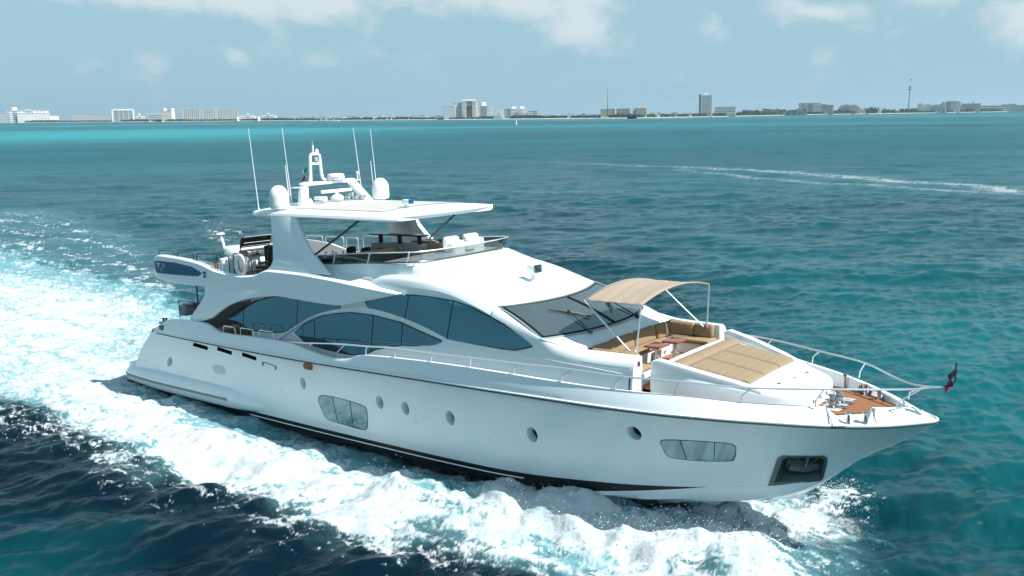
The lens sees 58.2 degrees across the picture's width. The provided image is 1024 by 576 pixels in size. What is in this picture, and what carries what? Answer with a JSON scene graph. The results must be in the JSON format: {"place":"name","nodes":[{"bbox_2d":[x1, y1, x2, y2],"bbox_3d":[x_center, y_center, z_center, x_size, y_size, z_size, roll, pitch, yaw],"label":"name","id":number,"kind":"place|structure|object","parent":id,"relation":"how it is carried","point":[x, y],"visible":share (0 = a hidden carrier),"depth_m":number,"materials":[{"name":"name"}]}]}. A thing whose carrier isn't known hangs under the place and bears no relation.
{"place":"outdoors","nodes":[
{"label":"outdoors","id":0,"kind":"place"},
{"bbox_2d":[0,112,1023,575],"bbox_3d":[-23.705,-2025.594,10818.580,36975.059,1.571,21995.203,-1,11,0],"label":"sea","id":1,"kind":"structure","parent":0,"point":[892,244],"depth_m":52.19,"materials":[{"name":"liquid"}]},
{"bbox_2d":[126,129,958,500],"bbox_3d":[-2.335,0.149,31.213,32.350,11.551,7.080,5,11,38],"label":"motor yacht","id":2,"kind":"object","parent":1,"relation":"on","point":[472,353],"visible":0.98,"depth_m":27.34,"materials":[{"name":"white plastic"}]},
{"bbox_2d":[219,257,230,270],"bbox_3d":[-10.556,-0.789,33.989,0.300,0.675,0.475,5,11,38],"label":"liferaft","id":3,"kind":"object","parent":2,"relation":"attached to","point":[222,267],"visible":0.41,"depth_m":33.77,"materials":[{"name":"white plastic"}]},
{"bbox_2d":[225,258,239,273],"bbox_3d":[-10.244,-0.762,33.740,0.300,0.675,0.475,5,11,38],"label":"liferaft","id":4,"kind":"object","parent":2,"relation":"attached to","point":[231,265],"visible":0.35,"depth_m":33.55,"materials":[{"name":"white plastic"}]},
{"bbox_2d":[234,254,246,274],"bbox_3d":[-9.711,-0.814,32.907,0.710,0.830,0.120,5,12,38],"label":"lifebuoy","id":5,"kind":"object","parent":2,"relation":"hanging from","point":[242,258],"visible":1,"depth_m":32.81,"materials":[{"name":"white plastic"}]},
{"bbox_2d":[239,234,271,271],"bbox_3d":[-9.861,-1.389,35.791,0.725,1.348,1.300,7,13,44],"label":"barbecue grill","id":6,"kind":"object","parent":2,"relation":"on","point":[257,255],"visible":0.62,"depth_m":35.55,"materials":[{"name":"grey metal"}]},
{"bbox_2d":[255,250,272,273],"bbox_3d":[-8.886,-0.876,33.350,0.630,1.020,0.600,1,10,22],"label":"lounge chair","id":7,"kind":"object","parent":2,"relation":"on","point":[269,260],"visible":0.47,"depth_m":33.06,"materials":[{"name":"brown wicker"}]},
{"bbox_2d":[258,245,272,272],"bbox_3d":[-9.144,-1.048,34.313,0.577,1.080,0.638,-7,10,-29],"label":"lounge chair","id":8,"kind":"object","parent":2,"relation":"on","point":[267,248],"visible":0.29,"depth_m":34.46,"materials":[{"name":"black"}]},
{"bbox_2d":[227,296,340,332],"bbox_3d":[-8.196,0.952,32.649,6.708,1.483,0.181,5,11,38],"label":"side window","id":9,"kind":"structure","parent":2,"relation":"in","point":[276,314],"depth_m":32.88,"materials":[{"name":"blue glass"}]},
{"bbox_2d":[301,167,306,181],"bbox_3d":[-7.528,-4.137,33.382,0.251,0.660,0.119,2,10,27],"label":"ensign","id":10,"kind":"object","parent":2,"relation":"attached to","point":[303,172],"visible":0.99,"depth_m":33.38,"materials":[{"name":"multicoloured fabric"}]},
{"bbox_2d":[318,395,367,429],"bbox_3d":[-5.551,4.084,30.260,2.426,0.987,0.154,5,11,38],"label":"hull window","id":11,"kind":"structure","parent":2,"relation":"in","point":[337,410],"depth_m":30.22,"materials":[{"name":"blue glass"}]},
{"bbox_2d":[346,246,355,252],"bbox_3d":[-5.986,-1.056,34.020,0.482,0.939,0.468,5,11,38],"label":"dining chair","id":12,"kind":"object","parent":2,"relation":"on","point":[351,249],"visible":0.24,"depth_m":34.16,"materials":[{"name":"black"}]},
{"bbox_2d":[361,247,370,251],"bbox_3d":[-5.362,-1.002,33.523,0.482,0.939,0.468,5,11,38],"label":"dining chair","id":13,"kind":"object","parent":2,"relation":"on","point":[366,249],"visible":0.19,"depth_m":33.66,"materials":[{"name":"black"}]},
{"bbox_2d":[294,312,441,354],"bbox_3d":[-4.900,1.555,29.839,7.325,1.550,0.176,8,14,40],"label":"side window","id":14,"kind":"structure","parent":2,"relation":"in","point":[355,328],"depth_m":29.85,"materials":[{"name":"blue glass"}]},
{"bbox_2d":[358,247,394,252],"bbox_3d":[-4.273,-0.757,31.345,1.260,1.050,1.750,5,11,38],"label":"flybridge sofa","id":15,"kind":"object","parent":2,"relation":"on","point":[390,249],"visible":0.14,"depth_m":31.75,"materials":[{"name":"beige fabric"}]},
{"bbox_2d":[369,232,428,251],"bbox_3d":[-3.683,-1.271,33.389,3.550,1.390,0.725,5,11,38],"label":"bar counter","id":16,"kind":"object","parent":2,"relation":"on","point":[401,246],"visible":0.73,"depth_m":33.24,"materials":[{"name":"black"}]},
{"bbox_2d":[427,242,442,249],"bbox_3d":[-2.547,-0.979,31.991,1.500,1.130,0.760,5,11,38],"label":"flybridge sofa","id":17,"kind":"object","parent":2,"relation":"on","point":[432,245],"visible":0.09,"depth_m":32.28,"materials":[{"name":"beige fabric"}]},
{"bbox_2d":[364,295,532,350],"bbox_3d":[-2.111,0.923,27.482,6.810,1.310,0.163,5,11,38],"label":"side window","id":18,"kind":"structure","parent":2,"relation":"in","point":[450,319],"depth_m":27.18,"materials":[{"name":"blue glass"}]},
{"bbox_2d":[584,278,709,352],"bbox_3d":[3.908,0.644,26.235,1.834,1.624,4.155,5,11,38],"label":"sun awning","id":19,"kind":"object","parent":2,"relation":"attached to","point":[641,292],"visible":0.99,"depth_m":25.42,"materials":[{"name":"fabric"}]},
{"bbox_2d":[591,320,716,372],"bbox_3d":[4.090,1.603,26.270,1.700,0.561,4.505,5,11,38],"label":"lounge sofa","id":20,"kind":"object","parent":2,"relation":"on","point":[695,333],"visible":0.65,"depth_m":27.27,"materials":[{"name":"beige fabric"}]},
{"bbox_2d":[644,342,669,358],"bbox_3d":[4.108,1.906,26.052,0.500,0.628,0.620,5,11,38],"label":"cocktail table","id":21,"kind":"object","parent":2,"relation":"on","point":[656,346],"visible":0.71,"depth_m":25.98,"materials":[{"name":"brown wood"}]},
{"bbox_2d":[662,337,686,358],"bbox_3d":[4.701,1.798,26.591,0.500,0.628,0.620,5,11,38],"label":"cocktail table","id":22,"kind":"object","parent":2,"relation":"on","point":[674,341],"visible":0.8,"depth_m":26.53,"materials":[{"name":"brown wood"}]},
{"bbox_2d":[660,440,735,461],"bbox_3d":[4.684,4.106,23.204,1.893,0.680,0.375,2,11,16],"label":"hull window","id":23,"kind":"structure","parent":2,"relation":"in","point":[690,450],"depth_m":23.20,"materials":[{"name":"blue glass"}]},
{"bbox_2d":[673,338,793,383],"bbox_3d":[5.988,1.940,24.792,2.209,0.324,3.441,8,14,38],"label":"sun pad","id":24,"kind":"object","parent":2,"relation":"on","point":[734,358],"visible":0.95,"depth_m":24.59,"materials":[{"name":"beige fabric"}]},
{"bbox_2d":[945,370,954,393],"bbox_3d":[10.214,2.125,21.423,0.224,0.686,0.115,3,11,21],"label":"pennant","id":25,"kind":"object","parent":2,"relation":"attached to","point":[951,375],"visible":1,"depth_m":21.40,"materials":[{"name":"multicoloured fabric"}]},
{"bbox_2d":[345,463,867,574],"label":"spray","id":26,"kind":"object","parent":1,"relation":"on","point":[690,523],"visible":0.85,"depth_m":23.57,"materials":[{"name":"white liquid"}]},
{"bbox_2d":[627,115,636,118],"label":"dark ship","id":27,"kind":"object","parent":1,"relation":"on","point":[631,117],"visible":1,"depth_m":1910.54,"materials":[{"name":"black metal"}]},
{"bbox_2d":[0,0,1023,120],"label":"sky","id":28,"kind":"structure","parent":0,"point":[281,58],"materials":[{"name":"blue"}]},
{"bbox_2d":[23,111,1003,122],"bbox_3d":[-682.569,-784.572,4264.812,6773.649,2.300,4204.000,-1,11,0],"label":"beach","id":29,"kind":"structure","parent":0,"point":[523,118],"depth_m":2679.31,"materials":[{"name":"beige sand"}]},
{"bbox_2d":[493,106,526,118],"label":"stepped hotel","id":30,"kind":"structure","parent":29,"relation":"on","point":[507,113],"depth_m":2370.99,"materials":[{"name":"white paint"}]},
{"bbox_2d":[24,107,1001,121],"bbox_3d":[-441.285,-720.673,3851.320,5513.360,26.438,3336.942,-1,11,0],"label":"shore trees","id":31,"kind":"object","parent":29,"relation":"on","point":[870,110],"visible":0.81,"depth_m":2915.80,"materials":[{"name":"green plant"}]},
{"bbox_2d":[607,87,607,117],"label":"flag mast","id":32,"kind":"object","parent":29,"relation":"on","point":[607,102],"visible":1,"depth_m":2236.60,"materials":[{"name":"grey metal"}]},
{"bbox_2d":[601,108,629,117],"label":"long hotel","id":33,"kind":"structure","parent":29,"relation":"on","point":[625,111],"depth_m":2250.51,"materials":[{"name":"beige paint"}]},
{"bbox_2d":[633,107,646,116],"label":"square hotel","id":34,"kind":"structure","parent":29,"relation":"on","point":[641,110],"depth_m":2223.22,"materials":[{"name":"beige paint"}]},
{"bbox_2d":[908,79,911,112],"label":"observation tower","id":35,"kind":"structure","parent":29,"relation":"on","point":[909,96],"depth_m":3256.47,"materials":[{"name":"grey metal"}]},
{"bbox_3d":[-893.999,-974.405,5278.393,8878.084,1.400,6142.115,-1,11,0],"label":"land","id":36,"kind":"structure","parent":0,"visible":0},
{"bbox_2d":[0,107,58,122],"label":"resort hotel","id":37,"kind":"structure","parent":36,"relation":"on","point":[14,115],"depth_m":4864.71,"materials":[{"name":"grey concrete"}]},
{"bbox_2d":[71,114,83,120],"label":"apartment block","id":38,"kind":"structure","parent":36,"relation":"on","point":[78,117],"depth_m":4539.76,"materials":[{"name":"grey concrete"}]},
{"bbox_2d":[83,114,96,119],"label":"apartment block","id":39,"kind":"structure","parent":36,"relation":"on","point":[89,116],"depth_m":4424.82,"materials":[{"name":"grey concrete"}]},
{"bbox_2d":[96,115,110,119],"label":"apartment block","id":40,"kind":"structure","parent":36,"relation":"on","point":[103,117],"depth_m":4312.40,"materials":[{"name":"grey concrete"}]},
{"bbox_2d":[111,109,134,121],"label":"slab hotel","id":41,"kind":"structure","parent":36,"relation":"on","point":[121,114],"depth_m":3974.28,"materials":[{"name":"grey concrete"}]},
{"bbox_2d":[136,114,144,118],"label":"apartment block","id":42,"kind":"structure","parent":36,"relation":"on","point":[139,116],"depth_m":3889.17,"materials":[{"name":"white paint"}]},
{"bbox_2d":[148,114,161,120],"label":"hotel","id":43,"kind":"structure","parent":36,"relation":"on","point":[152,117],"depth_m":3800.32,"materials":[{"name":"grey concrete"}]},
{"bbox_2d":[161,108,177,120],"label":"tower cluster","id":44,"kind":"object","parent":36,"relation":"on","point":[169,113],"visible":0.94,"depth_m":3728.81,"materials":[{"name":"beige paint"}]},
{"bbox_2d":[183,109,199,119],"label":"apartment tower","id":45,"kind":"structure","parent":36,"relation":"on","point":[191,114],"depth_m":3638.27,"materials":[{"name":"grey concrete"}]},
{"bbox_2d":[202,108,215,119],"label":"apartment tower","id":46,"kind":"structure","parent":36,"relation":"on","point":[209,113],"depth_m":3548.27,"materials":[{"name":"grey concrete"}]},
{"bbox_2d":[217,108,237,119],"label":"apartment tower","id":47,"kind":"structure","parent":36,"relation":"on","point":[228,113],"depth_m":3460.21,"materials":[{"name":"grey concrete"}]},
{"bbox_2d":[237,114,255,120],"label":"hotel","id":48,"kind":"structure","parent":36,"relation":"on","point":[248,116],"depth_m":3340.18,"materials":[{"name":"white paint"}]},
{"bbox_2d":[258,113,276,120],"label":"hotel","id":49,"kind":"structure","parent":36,"relation":"on","point":[264,116],"depth_m":3249.41,"materials":[{"name":"white paint"}]},
{"bbox_2d":[443,99,491,119],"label":"arch hotel","id":50,"kind":"structure","parent":36,"relation":"on","point":[466,108],"depth_m":2535.11,"materials":[{"name":"white paint"}]},
{"bbox_2d":[528,111,537,115],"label":"apartment block","id":51,"kind":"structure","parent":36,"relation":"on","point":[532,113],"depth_m":2365.68,"materials":[{"name":"white paint"}]},
{"bbox_2d":[699,93,712,116],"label":"tower hotel","id":52,"kind":"structure","parent":36,"relation":"on","point":[705,103],"depth_m":2352.83,"materials":[{"name":"white paint"}]},
{"bbox_2d":[713,106,735,115],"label":"bar hotel","id":53,"kind":"structure","parent":36,"relation":"on","point":[730,110],"depth_m":2446.77,"materials":[{"name":"white paint"}]},
{"bbox_2d":[741,109,806,114],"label":"village resort","id":54,"kind":"structure","parent":36,"relation":"on","point":[795,112],"depth_m":2777.26,"materials":[{"name":"beige paint"}]},
{"bbox_2d":[798,103,833,113],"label":"conference hotel","id":55,"kind":"structure","parent":36,"relation":"on","point":[819,107],"depth_m":3079.30,"materials":[{"name":"grey concrete"}]},
{"bbox_2d":[837,104,867,113],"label":"pyramid hotel","id":56,"kind":"structure","parent":36,"relation":"on","point":[855,108],"depth_m":3122.46,"materials":[{"name":"beige paint"}]},
{"bbox_2d":[909,102,946,112],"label":"villa hotel","id":57,"kind":"structure","parent":36,"relation":"on","point":[940,108],"depth_m":3402.96,"materials":[{"name":"white paint"}]},
{"bbox_2d":[946,100,960,112],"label":"modern block","id":58,"kind":"structure","parent":36,"relation":"on","point":[954,105],"depth_m":3502.84,"materials":[{"name":"grey concrete"}]},
{"bbox_2d":[960,101,980,111],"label":"hip roof hotel","id":59,"kind":"structure","parent":36,"relation":"on","point":[973,105],"depth_m":3614.76,"materials":[{"name":"grey concrete"}]},
{"bbox_2d":[980,104,1023,111],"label":"long resort","id":60,"kind":"structure","parent":36,"relation":"on","point":[1011,108],"depth_m":3778.14,"materials":[{"name":"white paint"}]}
]}

